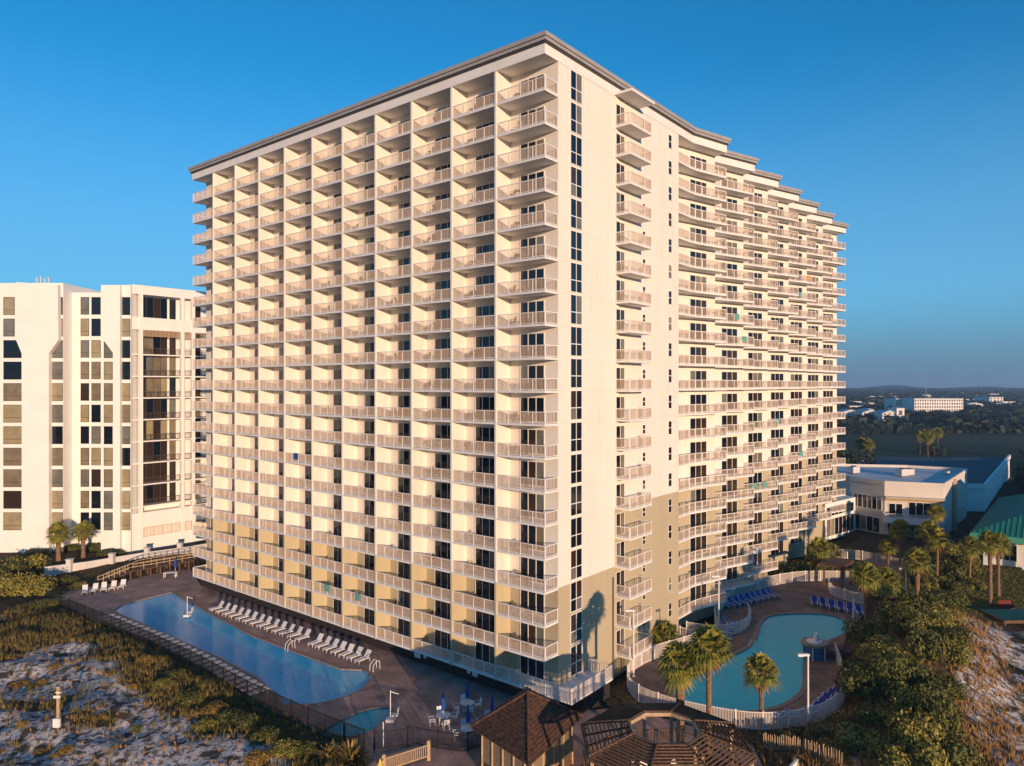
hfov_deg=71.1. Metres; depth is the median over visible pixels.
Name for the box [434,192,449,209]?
sliding door
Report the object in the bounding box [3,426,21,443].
window
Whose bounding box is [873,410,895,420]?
distant building
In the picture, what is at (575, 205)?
window
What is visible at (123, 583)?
sun lounger
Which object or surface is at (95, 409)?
window
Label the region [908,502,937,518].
window
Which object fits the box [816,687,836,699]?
striped lounger
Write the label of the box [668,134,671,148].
window
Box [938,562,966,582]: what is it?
shrub
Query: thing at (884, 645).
shrub
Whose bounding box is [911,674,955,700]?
shrub
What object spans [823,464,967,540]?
hotel wing
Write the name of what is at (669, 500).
window
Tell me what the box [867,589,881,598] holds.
shrub
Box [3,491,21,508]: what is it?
window
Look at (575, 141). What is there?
window
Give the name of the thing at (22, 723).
shrub
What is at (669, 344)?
window
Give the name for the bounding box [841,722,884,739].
shrub
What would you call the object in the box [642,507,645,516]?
window
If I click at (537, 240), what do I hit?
sliding door
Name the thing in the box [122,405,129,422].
window
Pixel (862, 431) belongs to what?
broadleaf tree
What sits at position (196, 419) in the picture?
window
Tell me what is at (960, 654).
shrub
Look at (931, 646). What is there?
shrub
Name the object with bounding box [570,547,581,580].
window
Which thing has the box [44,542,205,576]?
garden wall
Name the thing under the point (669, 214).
window
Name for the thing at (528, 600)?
sliding door
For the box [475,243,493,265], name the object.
sliding door
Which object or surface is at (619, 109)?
sliding door
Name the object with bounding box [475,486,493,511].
sliding door
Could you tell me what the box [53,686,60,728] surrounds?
utility post
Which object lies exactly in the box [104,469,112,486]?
window
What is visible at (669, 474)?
window
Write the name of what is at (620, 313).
sliding door
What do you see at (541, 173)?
sliding door
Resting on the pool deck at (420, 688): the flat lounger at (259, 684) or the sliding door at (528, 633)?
the flat lounger at (259, 684)
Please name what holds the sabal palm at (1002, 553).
on the ground at (96, 742)
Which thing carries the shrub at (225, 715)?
on the ground at (96, 742)
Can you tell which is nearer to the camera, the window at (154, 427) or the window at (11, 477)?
the window at (11, 477)
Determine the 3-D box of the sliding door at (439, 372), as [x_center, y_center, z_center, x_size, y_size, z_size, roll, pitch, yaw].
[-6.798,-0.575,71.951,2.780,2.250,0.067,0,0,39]
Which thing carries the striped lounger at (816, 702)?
on the pool deck at (794, 597)
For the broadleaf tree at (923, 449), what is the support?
on the land
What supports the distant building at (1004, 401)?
on the land
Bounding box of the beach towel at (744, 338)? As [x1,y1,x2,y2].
[742,336,746,341]
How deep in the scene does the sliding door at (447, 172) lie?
71.87 m
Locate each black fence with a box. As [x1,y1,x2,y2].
[46,589,364,746]
[373,727,479,751]
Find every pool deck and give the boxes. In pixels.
[42,569,761,765]
[630,578,867,730]
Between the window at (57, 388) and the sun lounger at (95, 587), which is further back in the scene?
the window at (57, 388)
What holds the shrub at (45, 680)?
on the ground at (96, 742)
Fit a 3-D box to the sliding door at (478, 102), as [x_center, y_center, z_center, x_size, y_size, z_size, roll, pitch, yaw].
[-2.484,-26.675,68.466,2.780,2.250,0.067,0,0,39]
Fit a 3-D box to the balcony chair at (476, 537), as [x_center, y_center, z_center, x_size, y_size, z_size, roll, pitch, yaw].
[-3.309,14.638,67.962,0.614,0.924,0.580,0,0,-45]
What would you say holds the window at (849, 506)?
in the hotel wing
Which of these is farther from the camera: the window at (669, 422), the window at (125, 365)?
the window at (125, 365)
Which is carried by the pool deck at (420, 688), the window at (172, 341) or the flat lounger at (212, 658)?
the flat lounger at (212, 658)
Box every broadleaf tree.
[837,447,854,458]
[837,449,859,461]
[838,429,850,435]
[843,453,865,463]
[844,423,856,431]
[853,455,874,463]
[855,448,876,463]
[857,427,868,436]
[868,427,880,434]
[876,426,891,433]
[899,428,917,434]
[916,445,930,453]
[919,441,950,454]
[939,425,952,433]
[1010,460,1023,481]
[1011,468,1023,484]
[1015,448,1023,458]
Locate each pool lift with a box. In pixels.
[183,596,193,616]
[386,690,398,722]
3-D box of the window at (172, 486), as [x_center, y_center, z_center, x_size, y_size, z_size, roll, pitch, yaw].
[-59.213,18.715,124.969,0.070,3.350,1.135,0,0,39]
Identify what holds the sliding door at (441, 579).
in the apartment tower
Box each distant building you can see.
[837,409,854,415]
[853,409,874,414]
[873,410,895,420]
[884,398,901,407]
[888,407,904,417]
[902,398,963,411]
[963,402,982,406]
[979,397,1002,402]
[996,401,1015,402]
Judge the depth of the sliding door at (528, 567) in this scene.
64.88 m
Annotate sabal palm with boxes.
[44,521,71,560]
[70,520,98,558]
[651,618,682,653]
[653,640,706,743]
[685,622,737,754]
[740,652,783,727]
[804,536,831,567]
[846,561,885,620]
[854,437,865,451]
[861,438,875,452]
[874,566,903,600]
[876,538,898,564]
[887,518,914,571]
[900,547,935,594]
[913,430,924,453]
[915,519,941,574]
[921,432,934,456]
[923,527,953,579]
[925,504,947,522]
[926,430,936,439]
[933,427,943,445]
[956,535,982,576]
[974,530,1005,605]
[981,532,1012,595]
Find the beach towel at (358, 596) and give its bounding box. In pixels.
[355,593,360,600]
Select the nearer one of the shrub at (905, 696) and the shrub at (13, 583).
the shrub at (905, 696)
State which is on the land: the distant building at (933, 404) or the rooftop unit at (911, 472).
the distant building at (933, 404)
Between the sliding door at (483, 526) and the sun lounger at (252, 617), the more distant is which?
the sun lounger at (252, 617)
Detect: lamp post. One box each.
[625,609,634,676]
[711,575,719,624]
[751,548,757,589]
[797,653,809,728]
[852,599,854,622]
[899,568,906,592]
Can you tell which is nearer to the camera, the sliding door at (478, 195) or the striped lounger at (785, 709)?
the striped lounger at (785, 709)
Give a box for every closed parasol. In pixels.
[440,692,444,724]
[464,680,468,711]
[465,705,469,737]
[490,696,493,711]
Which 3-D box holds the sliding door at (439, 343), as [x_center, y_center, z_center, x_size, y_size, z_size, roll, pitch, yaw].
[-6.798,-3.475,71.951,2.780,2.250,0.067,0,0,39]
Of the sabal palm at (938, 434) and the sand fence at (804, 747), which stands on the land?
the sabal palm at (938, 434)
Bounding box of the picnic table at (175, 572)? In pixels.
[163,571,177,577]
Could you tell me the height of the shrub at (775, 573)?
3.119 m
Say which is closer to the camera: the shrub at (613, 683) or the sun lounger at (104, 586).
the shrub at (613, 683)
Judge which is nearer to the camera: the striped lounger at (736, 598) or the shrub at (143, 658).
the shrub at (143, 658)
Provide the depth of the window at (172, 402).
124.94 m
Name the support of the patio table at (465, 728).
on the pool deck at (420, 688)
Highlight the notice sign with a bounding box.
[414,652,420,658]
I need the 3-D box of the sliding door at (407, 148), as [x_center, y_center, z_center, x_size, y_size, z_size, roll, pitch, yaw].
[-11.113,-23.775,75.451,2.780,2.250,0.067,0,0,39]
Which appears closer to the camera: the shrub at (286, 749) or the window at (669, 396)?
the shrub at (286, 749)
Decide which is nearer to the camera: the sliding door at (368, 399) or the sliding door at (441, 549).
the sliding door at (441, 549)
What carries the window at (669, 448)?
in the apartment tower
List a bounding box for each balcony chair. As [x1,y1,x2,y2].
[466,621,470,632]
[473,533,480,543]
[474,349,481,358]
[474,595,481,605]
[475,442,481,450]
[513,570,520,581]
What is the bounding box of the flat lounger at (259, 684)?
[241,683,262,691]
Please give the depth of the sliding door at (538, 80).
64.88 m
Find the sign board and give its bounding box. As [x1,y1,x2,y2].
[789,759,798,765]
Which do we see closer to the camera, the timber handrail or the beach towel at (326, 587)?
the timber handrail
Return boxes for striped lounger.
[717,624,733,634]
[722,615,738,623]
[727,596,740,607]
[732,595,745,605]
[737,594,751,604]
[744,592,756,603]
[749,591,762,601]
[754,590,768,598]
[760,589,774,599]
[764,707,787,721]
[765,588,779,598]
[786,706,804,720]
[806,695,826,708]
[811,595,817,606]
[811,691,831,708]
[812,700,820,714]
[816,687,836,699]
[819,597,826,605]
[828,599,835,609]
[837,601,844,611]
[846,603,852,613]
[855,604,863,615]
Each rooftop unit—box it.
[847,465,859,473]
[895,468,908,476]
[905,468,914,475]
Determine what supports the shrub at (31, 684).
on the ground at (96, 742)
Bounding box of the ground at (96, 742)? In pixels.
[0,482,1023,765]
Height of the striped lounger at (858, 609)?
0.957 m
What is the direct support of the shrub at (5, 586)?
on the ground at (96, 742)
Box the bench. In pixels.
[998,600,1014,608]
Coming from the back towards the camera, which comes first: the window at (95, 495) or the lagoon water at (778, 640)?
the window at (95, 495)
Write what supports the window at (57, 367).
in the white condominium
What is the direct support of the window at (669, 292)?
in the apartment tower
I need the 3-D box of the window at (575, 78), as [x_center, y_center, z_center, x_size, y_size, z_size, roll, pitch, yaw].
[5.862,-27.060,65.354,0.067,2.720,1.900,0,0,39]
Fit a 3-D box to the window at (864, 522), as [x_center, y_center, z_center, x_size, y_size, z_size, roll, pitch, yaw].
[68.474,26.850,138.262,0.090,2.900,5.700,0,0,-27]
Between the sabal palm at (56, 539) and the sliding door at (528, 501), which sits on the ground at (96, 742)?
the sabal palm at (56, 539)
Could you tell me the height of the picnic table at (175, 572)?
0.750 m
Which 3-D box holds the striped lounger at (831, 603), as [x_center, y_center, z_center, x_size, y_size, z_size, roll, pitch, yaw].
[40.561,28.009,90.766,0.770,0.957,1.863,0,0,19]
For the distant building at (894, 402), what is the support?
on the land
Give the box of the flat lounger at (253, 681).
[239,679,256,690]
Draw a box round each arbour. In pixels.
[820,557,853,589]
[861,562,900,586]
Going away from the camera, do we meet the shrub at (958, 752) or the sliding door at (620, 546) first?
the shrub at (958, 752)
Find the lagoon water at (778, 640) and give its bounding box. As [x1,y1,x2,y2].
[673,614,845,710]
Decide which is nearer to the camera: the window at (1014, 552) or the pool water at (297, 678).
the pool water at (297, 678)
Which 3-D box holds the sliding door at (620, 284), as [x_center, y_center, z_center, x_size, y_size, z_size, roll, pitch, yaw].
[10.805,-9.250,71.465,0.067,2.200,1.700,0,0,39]
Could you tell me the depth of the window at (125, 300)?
117.57 m
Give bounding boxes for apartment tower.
[188,30,848,713]
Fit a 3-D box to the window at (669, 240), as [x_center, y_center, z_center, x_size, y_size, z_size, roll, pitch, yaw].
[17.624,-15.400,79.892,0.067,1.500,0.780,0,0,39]
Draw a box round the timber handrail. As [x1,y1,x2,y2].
[375,740,430,765]
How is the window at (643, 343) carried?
in the apartment tower
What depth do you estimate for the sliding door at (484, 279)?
68.60 m
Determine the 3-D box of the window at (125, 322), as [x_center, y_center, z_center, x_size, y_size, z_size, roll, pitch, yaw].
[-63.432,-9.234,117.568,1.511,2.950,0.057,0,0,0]
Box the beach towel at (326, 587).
[324,584,329,591]
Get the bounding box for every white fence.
[627,625,846,730]
[686,603,750,634]
[714,570,852,627]
[828,578,863,603]
[832,549,913,569]
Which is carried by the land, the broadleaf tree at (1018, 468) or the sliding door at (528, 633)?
the broadleaf tree at (1018, 468)
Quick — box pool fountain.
[801,633,827,660]
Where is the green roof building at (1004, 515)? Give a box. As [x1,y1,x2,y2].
[969,494,1023,569]
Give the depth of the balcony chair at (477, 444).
67.33 m
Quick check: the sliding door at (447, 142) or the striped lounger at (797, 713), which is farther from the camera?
the sliding door at (447, 142)
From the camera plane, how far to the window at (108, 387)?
117.57 m
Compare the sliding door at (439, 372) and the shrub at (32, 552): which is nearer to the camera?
the sliding door at (439, 372)
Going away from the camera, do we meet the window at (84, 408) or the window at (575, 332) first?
the window at (575, 332)
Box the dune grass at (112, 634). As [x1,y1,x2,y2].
[0,590,365,765]
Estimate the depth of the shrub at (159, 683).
65.71 m
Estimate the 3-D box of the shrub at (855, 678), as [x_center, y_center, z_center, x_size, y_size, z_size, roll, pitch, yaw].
[30.480,25.781,62.009,5.028,3.026,4.165,0,0,31]
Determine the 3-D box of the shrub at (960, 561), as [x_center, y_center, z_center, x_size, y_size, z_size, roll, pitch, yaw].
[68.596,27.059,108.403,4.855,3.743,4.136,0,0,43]
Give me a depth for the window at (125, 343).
117.57 m
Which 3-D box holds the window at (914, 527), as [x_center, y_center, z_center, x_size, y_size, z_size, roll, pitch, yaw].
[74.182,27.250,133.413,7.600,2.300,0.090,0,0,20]
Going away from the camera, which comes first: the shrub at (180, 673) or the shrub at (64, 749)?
the shrub at (64, 749)
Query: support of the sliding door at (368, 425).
in the apartment tower
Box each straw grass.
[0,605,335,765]
[723,607,1023,765]
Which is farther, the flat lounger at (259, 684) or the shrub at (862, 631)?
the shrub at (862, 631)
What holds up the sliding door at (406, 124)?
in the apartment tower
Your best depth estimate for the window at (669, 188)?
79.85 m
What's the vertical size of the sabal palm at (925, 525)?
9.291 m
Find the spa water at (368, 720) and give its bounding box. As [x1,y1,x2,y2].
[333,708,392,735]
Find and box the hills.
[839,385,1005,388]
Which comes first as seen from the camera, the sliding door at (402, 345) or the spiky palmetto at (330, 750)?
the spiky palmetto at (330, 750)
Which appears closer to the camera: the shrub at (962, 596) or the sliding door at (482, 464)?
the sliding door at (482, 464)
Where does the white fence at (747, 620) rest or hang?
on the pool deck at (794, 597)
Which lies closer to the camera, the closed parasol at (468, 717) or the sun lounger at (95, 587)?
the closed parasol at (468, 717)
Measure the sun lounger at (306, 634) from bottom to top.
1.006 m
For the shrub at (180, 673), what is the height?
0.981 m
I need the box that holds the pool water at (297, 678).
[116,593,369,704]
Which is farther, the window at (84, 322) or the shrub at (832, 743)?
the window at (84, 322)
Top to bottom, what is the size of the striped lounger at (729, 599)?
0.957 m
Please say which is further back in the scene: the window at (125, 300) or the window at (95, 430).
the window at (95, 430)
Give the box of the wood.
[837,387,1023,433]
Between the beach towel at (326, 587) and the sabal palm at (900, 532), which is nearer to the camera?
the beach towel at (326, 587)
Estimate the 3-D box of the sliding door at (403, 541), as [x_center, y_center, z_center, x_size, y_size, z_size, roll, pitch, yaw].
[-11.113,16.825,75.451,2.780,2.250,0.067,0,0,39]
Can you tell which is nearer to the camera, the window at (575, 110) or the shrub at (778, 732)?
the shrub at (778, 732)
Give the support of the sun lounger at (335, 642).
on the pool deck at (420, 688)
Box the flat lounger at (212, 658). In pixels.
[202,657,216,662]
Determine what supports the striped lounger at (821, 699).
on the pool deck at (794, 597)
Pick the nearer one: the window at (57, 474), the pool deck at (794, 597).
the pool deck at (794, 597)
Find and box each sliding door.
[364,316,373,334]
[364,342,373,360]
[364,368,373,387]
[364,395,373,414]
[364,421,373,440]
[397,118,410,134]
[397,146,410,162]
[397,174,410,189]
[397,202,410,219]
[397,229,410,247]
[397,257,410,276]
[397,285,410,304]
[397,312,410,332]
[397,340,410,360]
[397,368,410,388]
[397,395,410,416]
[397,422,410,443]
[397,449,410,471]
[397,477,410,498]
[397,505,410,526]
[397,533,410,553]
[397,561,410,581]
[397,590,410,609]
[397,618,410,636]
[434,105,449,118]
[434,134,449,150]
[434,163,449,180]
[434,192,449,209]
[434,221,449,241]
[434,251,449,270]
[434,280,449,300]
[434,309,449,330]
[434,338,449,359]
[434,367,449,388]
[434,396,449,417]
[434,424,449,446]
[434,453,449,475]
[434,481,449,505]
[434,511,449,534]
[434,540,449,563]
[434,570,449,592]
[434,599,449,621]
[434,629,449,649]
[475,90,493,107]
[475,121,493,138]
[475,152,493,171]
[475,182,493,202]
[475,213,493,234]
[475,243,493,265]
[475,274,493,296]
[475,305,493,327]
[475,335,493,358]
[475,366,493,388]
[475,396,493,419]
[475,426,493,450]
[475,456,493,480]
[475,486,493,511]
[475,517,493,542]
[475,548,493,572]
[475,579,493,603]
[475,610,493,633]
[475,641,493,663]
[520,73,544,92]
[520,106,544,126]
[520,138,544,160]
[520,170,544,193]
[520,203,544,225]
[520,235,544,258]
[520,268,544,291]
[520,300,544,324]
[520,332,544,357]
[520,365,544,388]
[520,397,544,421]
[520,428,544,454]
[520,460,544,486]
[520,491,544,518]
[520,524,544,551]
[520,557,544,583]
[520,590,544,616]
[520,622,544,648]
[520,655,544,680]
[616,103,624,124]
[616,133,624,154]
[616,162,624,183]
[616,191,624,212]
[616,221,624,242]
[616,250,624,271]
[616,279,624,301]
[616,308,624,330]
[616,338,624,358]
[616,367,624,388]
[616,396,624,417]
[616,425,624,447]
[616,454,624,476]
[616,483,624,505]
[616,511,624,535]
[616,540,624,564]
[616,570,624,593]
[616,599,624,622]
[616,628,624,652]
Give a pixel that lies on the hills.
(899, 386)
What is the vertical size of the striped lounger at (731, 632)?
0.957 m
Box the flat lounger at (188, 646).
[172,645,191,654]
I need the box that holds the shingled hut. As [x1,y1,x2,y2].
[469,687,583,765]
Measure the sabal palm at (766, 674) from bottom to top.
7.197 m
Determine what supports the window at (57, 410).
in the white condominium
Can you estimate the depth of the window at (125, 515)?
117.57 m
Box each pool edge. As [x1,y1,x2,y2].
[111,591,373,706]
[323,706,395,737]
[668,612,851,713]
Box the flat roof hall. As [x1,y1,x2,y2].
[859,454,1010,511]
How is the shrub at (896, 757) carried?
on the ground at (96, 742)
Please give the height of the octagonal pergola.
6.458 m
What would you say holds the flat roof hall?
on the land
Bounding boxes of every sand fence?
[763,733,798,751]
[803,739,841,765]
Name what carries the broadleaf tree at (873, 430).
on the land
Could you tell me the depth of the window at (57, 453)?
117.97 m
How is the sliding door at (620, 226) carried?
in the apartment tower
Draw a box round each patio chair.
[427,714,435,725]
[436,706,443,719]
[442,719,449,729]
[451,709,458,722]
[451,727,459,740]
[452,702,459,711]
[460,694,465,707]
[461,718,466,733]
[466,706,473,715]
[469,733,475,744]
[474,697,481,707]
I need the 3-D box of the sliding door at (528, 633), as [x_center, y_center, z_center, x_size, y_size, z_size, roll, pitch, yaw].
[1.832,22.625,64.969,2.780,2.250,0.067,0,0,39]
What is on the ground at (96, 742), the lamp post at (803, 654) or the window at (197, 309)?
the lamp post at (803, 654)
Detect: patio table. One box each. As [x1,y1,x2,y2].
[436,711,450,723]
[460,699,473,712]
[460,724,473,733]
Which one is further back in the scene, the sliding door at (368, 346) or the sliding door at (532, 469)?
the sliding door at (368, 346)
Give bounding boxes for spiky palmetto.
[311,740,341,764]
[328,737,376,765]
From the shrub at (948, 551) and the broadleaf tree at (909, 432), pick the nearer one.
the shrub at (948, 551)
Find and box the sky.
[0,0,1023,387]
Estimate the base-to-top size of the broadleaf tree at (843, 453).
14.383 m
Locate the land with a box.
[610,424,1023,687]
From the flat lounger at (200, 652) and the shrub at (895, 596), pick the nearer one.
the flat lounger at (200, 652)
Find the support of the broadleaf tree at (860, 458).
on the land
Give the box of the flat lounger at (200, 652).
[185,651,203,660]
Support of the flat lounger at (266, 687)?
on the pool deck at (420, 688)
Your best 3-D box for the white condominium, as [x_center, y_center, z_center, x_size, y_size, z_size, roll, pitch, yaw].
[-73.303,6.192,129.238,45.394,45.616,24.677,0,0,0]
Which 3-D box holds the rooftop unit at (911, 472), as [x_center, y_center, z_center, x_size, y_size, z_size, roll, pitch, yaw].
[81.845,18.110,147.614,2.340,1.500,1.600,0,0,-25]
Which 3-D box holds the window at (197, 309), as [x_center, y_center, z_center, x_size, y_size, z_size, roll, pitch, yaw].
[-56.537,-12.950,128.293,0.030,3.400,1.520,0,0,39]
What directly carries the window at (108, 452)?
in the white condominium
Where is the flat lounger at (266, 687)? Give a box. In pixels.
[247,686,269,695]
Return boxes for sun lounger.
[81,584,87,594]
[89,583,98,593]
[100,582,106,591]
[109,580,116,590]
[118,579,125,588]
[209,601,223,610]
[215,603,230,613]
[221,605,236,616]
[228,607,243,618]
[235,609,250,619]
[242,611,257,623]
[249,614,264,625]
[256,616,271,628]
[263,618,279,631]
[271,621,286,633]
[278,623,294,635]
[286,626,302,638]
[294,629,310,642]
[307,633,323,647]
[314,636,331,649]
[322,638,338,652]
[330,641,346,654]
[338,643,354,658]
[346,646,362,660]
[354,649,371,663]
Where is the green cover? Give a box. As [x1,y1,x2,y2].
[976,608,1023,625]
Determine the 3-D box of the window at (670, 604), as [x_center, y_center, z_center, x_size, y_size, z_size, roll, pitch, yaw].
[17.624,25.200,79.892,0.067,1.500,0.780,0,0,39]
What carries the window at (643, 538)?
in the apartment tower
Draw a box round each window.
[3,297,14,314]
[3,319,14,335]
[3,340,21,357]
[3,362,21,379]
[3,383,21,400]
[3,405,21,422]
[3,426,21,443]
[3,448,21,465]
[3,469,21,486]
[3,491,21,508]
[3,512,21,529]
[52,340,62,357]
[52,362,62,379]
[52,383,62,400]
[52,405,62,422]
[52,426,62,443]
[52,448,62,465]
[52,469,62,486]
[52,491,62,508]
[52,512,62,523]
[61,297,62,314]
[81,297,88,314]
[81,319,88,335]
[81,340,88,357]
[81,362,88,378]
[81,383,88,400]
[81,405,88,421]
[81,426,88,443]
[81,448,88,464]
[81,469,88,486]
[81,491,88,507]
[81,512,88,521]
[91,297,100,314]
[91,319,100,335]
[91,340,100,357]
[91,362,100,378]
[91,383,100,400]
[91,405,100,421]
[91,426,100,443]
[91,448,100,464]
[91,469,100,486]
[91,491,100,507]
[91,512,100,529]
[104,342,112,357]
[104,362,112,379]
[104,383,112,400]
[104,405,112,422]
[104,426,112,443]
[104,448,112,465]
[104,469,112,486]
[104,491,112,508]
[104,512,112,529]
[122,297,129,314]
[122,319,129,336]
[122,340,129,357]
[122,362,129,379]
[122,383,129,400]
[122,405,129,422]
[122,426,129,443]
[122,448,129,465]
[122,469,129,486]
[122,491,129,508]
[122,512,129,529]
[143,297,166,318]
[143,331,166,354]
[143,356,166,375]
[143,378,166,396]
[143,399,166,417]
[143,420,166,439]
[143,441,166,461]
[143,462,166,482]
[143,483,166,503]
[169,299,175,318]
[169,333,175,353]
[169,357,175,374]
[169,378,175,395]
[169,398,175,417]
[169,419,175,438]
[169,440,175,458]
[169,461,175,479]
[169,482,175,500]
[195,302,200,320]
[195,334,200,355]
[195,358,200,375]
[195,378,200,396]
[195,398,200,416]
[195,418,200,436]
[195,439,200,456]
[195,459,200,477]
[195,479,200,497]
[570,69,581,104]
[570,101,581,136]
[570,133,581,167]
[570,165,581,199]
[570,197,581,230]
[570,230,581,261]
[570,262,581,293]
[570,294,581,324]
[570,326,581,356]
[570,358,581,387]
[570,390,581,419]
[570,422,581,452]
[570,453,581,484]
[570,484,581,516]
[570,516,581,548]
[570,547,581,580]
[570,579,581,612]
[570,610,581,644]
[570,641,581,677]
[642,342,645,349]
[642,369,645,378]
[642,397,645,405]
[642,425,645,433]
[642,452,645,461]
[642,480,645,488]
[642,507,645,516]
[642,536,645,544]
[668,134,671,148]
[668,160,671,174]
[668,186,671,200]
[668,212,671,226]
[668,238,671,252]
[668,265,671,278]
[668,291,671,304]
[668,317,671,330]
[668,343,671,356]
[668,369,671,381]
[668,395,671,408]
[668,421,671,434]
[668,447,671,460]
[668,473,671,486]
[668,499,671,512]
[668,524,671,538]
[668,550,671,564]
[668,576,671,590]
[668,602,671,616]
[826,501,853,516]
[826,513,853,537]
[853,493,881,510]
[855,513,879,532]
[887,523,927,536]
[888,503,902,516]
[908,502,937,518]
[1000,545,1016,561]
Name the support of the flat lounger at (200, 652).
on the pool deck at (420, 688)
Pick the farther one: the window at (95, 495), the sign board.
the window at (95, 495)
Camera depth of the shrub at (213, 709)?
61.08 m
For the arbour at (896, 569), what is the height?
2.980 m
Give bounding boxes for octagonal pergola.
[580,702,756,765]
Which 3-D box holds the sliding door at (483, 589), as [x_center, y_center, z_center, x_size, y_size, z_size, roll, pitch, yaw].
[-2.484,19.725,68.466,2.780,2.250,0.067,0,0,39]
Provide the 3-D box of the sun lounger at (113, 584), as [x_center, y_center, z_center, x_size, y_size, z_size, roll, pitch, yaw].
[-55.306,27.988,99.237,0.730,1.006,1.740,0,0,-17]
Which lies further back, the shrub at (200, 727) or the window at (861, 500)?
the window at (861, 500)
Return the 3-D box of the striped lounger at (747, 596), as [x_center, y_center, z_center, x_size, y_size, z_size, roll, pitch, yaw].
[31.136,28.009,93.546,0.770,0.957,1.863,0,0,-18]
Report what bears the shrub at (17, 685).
on the ground at (96, 742)
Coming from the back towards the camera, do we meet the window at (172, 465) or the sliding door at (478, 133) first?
the window at (172, 465)
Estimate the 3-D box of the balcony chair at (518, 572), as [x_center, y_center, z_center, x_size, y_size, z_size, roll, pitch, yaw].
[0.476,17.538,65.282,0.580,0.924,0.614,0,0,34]
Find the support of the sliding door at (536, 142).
in the apartment tower
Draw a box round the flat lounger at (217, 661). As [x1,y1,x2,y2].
[202,660,221,669]
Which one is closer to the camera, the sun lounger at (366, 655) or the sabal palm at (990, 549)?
the sun lounger at (366, 655)
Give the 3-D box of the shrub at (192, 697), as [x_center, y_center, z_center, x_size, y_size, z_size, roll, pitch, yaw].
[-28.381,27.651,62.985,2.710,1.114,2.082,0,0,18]
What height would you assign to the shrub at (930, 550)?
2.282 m
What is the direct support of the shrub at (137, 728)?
on the ground at (96, 742)
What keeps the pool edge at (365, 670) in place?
on the pool deck at (420, 688)
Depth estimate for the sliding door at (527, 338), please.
64.96 m
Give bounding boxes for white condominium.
[0,282,205,553]
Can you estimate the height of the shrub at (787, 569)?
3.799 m
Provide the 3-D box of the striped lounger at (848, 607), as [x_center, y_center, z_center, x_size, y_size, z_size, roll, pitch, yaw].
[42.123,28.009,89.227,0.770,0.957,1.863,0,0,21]
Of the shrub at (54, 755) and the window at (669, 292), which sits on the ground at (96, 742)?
the shrub at (54, 755)
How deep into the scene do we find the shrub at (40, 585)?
96.75 m
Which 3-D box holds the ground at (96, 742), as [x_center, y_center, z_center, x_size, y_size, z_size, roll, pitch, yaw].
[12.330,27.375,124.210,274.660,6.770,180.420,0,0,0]
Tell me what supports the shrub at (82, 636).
on the ground at (96, 742)
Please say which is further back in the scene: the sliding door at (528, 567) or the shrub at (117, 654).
the shrub at (117, 654)
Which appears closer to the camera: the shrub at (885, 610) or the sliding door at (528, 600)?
the sliding door at (528, 600)
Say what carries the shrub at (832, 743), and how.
on the ground at (96, 742)
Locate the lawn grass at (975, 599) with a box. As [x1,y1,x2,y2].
[811,547,1023,617]
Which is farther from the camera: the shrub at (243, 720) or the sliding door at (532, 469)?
the sliding door at (532, 469)
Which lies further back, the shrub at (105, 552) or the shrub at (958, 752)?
the shrub at (105, 552)
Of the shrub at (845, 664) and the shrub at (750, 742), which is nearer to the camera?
the shrub at (750, 742)
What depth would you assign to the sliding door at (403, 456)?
75.65 m
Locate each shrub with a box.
[0,557,35,577]
[0,572,39,596]
[0,579,19,594]
[3,553,50,575]
[8,677,29,688]
[15,720,29,728]
[17,573,57,596]
[23,547,51,557]
[26,682,40,688]
[31,598,58,610]
[32,744,55,756]
[37,678,48,684]
[40,621,55,626]
[46,661,61,668]
[48,590,66,596]
[48,751,59,757]
[53,543,80,552]
[53,575,79,583]
[56,743,74,756]
[67,581,88,589]
[73,634,88,641]
[85,542,100,551]
[89,712,105,721]
[96,548,126,557]
[103,669,117,675]
[112,652,126,657]
[127,683,136,689]
[131,724,142,732]
[134,654,154,663]
[151,676,178,690]
[167,668,187,681]
[175,689,205,705]
[190,716,219,733]
[200,700,228,717]
[212,708,245,728]
[231,711,261,729]
[244,747,270,765]
[249,726,280,745]
[270,738,298,758]
[292,740,317,760]
[610,679,623,686]
[734,738,764,752]
[767,570,783,583]
[770,561,803,579]
[772,726,800,742]
[789,555,828,572]
[803,720,843,738]
[808,539,843,561]
[812,566,839,578]
[816,737,848,756]
[832,661,890,703]
[832,707,856,726]
[833,720,877,750]
[837,657,871,676]
[841,616,887,644]
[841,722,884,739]
[852,707,884,727]
[856,633,913,659]
[856,730,892,758]
[864,651,907,697]
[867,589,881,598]
[870,728,896,745]
[871,742,944,765]
[873,599,909,625]
[874,708,904,728]
[876,748,909,764]
[877,590,902,600]
[877,734,899,749]
[885,680,922,718]
[885,708,950,741]
[887,650,933,686]
[889,605,927,636]
[894,589,949,617]
[896,715,949,765]
[897,572,914,583]
[902,628,952,663]
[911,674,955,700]
[913,689,967,738]
[919,608,957,633]
[919,729,990,765]
[920,572,950,589]
[920,583,940,594]
[921,548,939,558]
[927,622,975,649]
[929,551,955,569]
[930,672,968,701]
[933,590,961,607]
[934,541,968,556]
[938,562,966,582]
[940,608,969,626]
[942,637,976,667]
[946,552,983,574]
[947,590,970,605]
[948,581,972,593]
[960,577,987,589]
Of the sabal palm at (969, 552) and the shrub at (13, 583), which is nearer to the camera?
the shrub at (13, 583)
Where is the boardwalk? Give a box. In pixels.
[97,550,203,582]

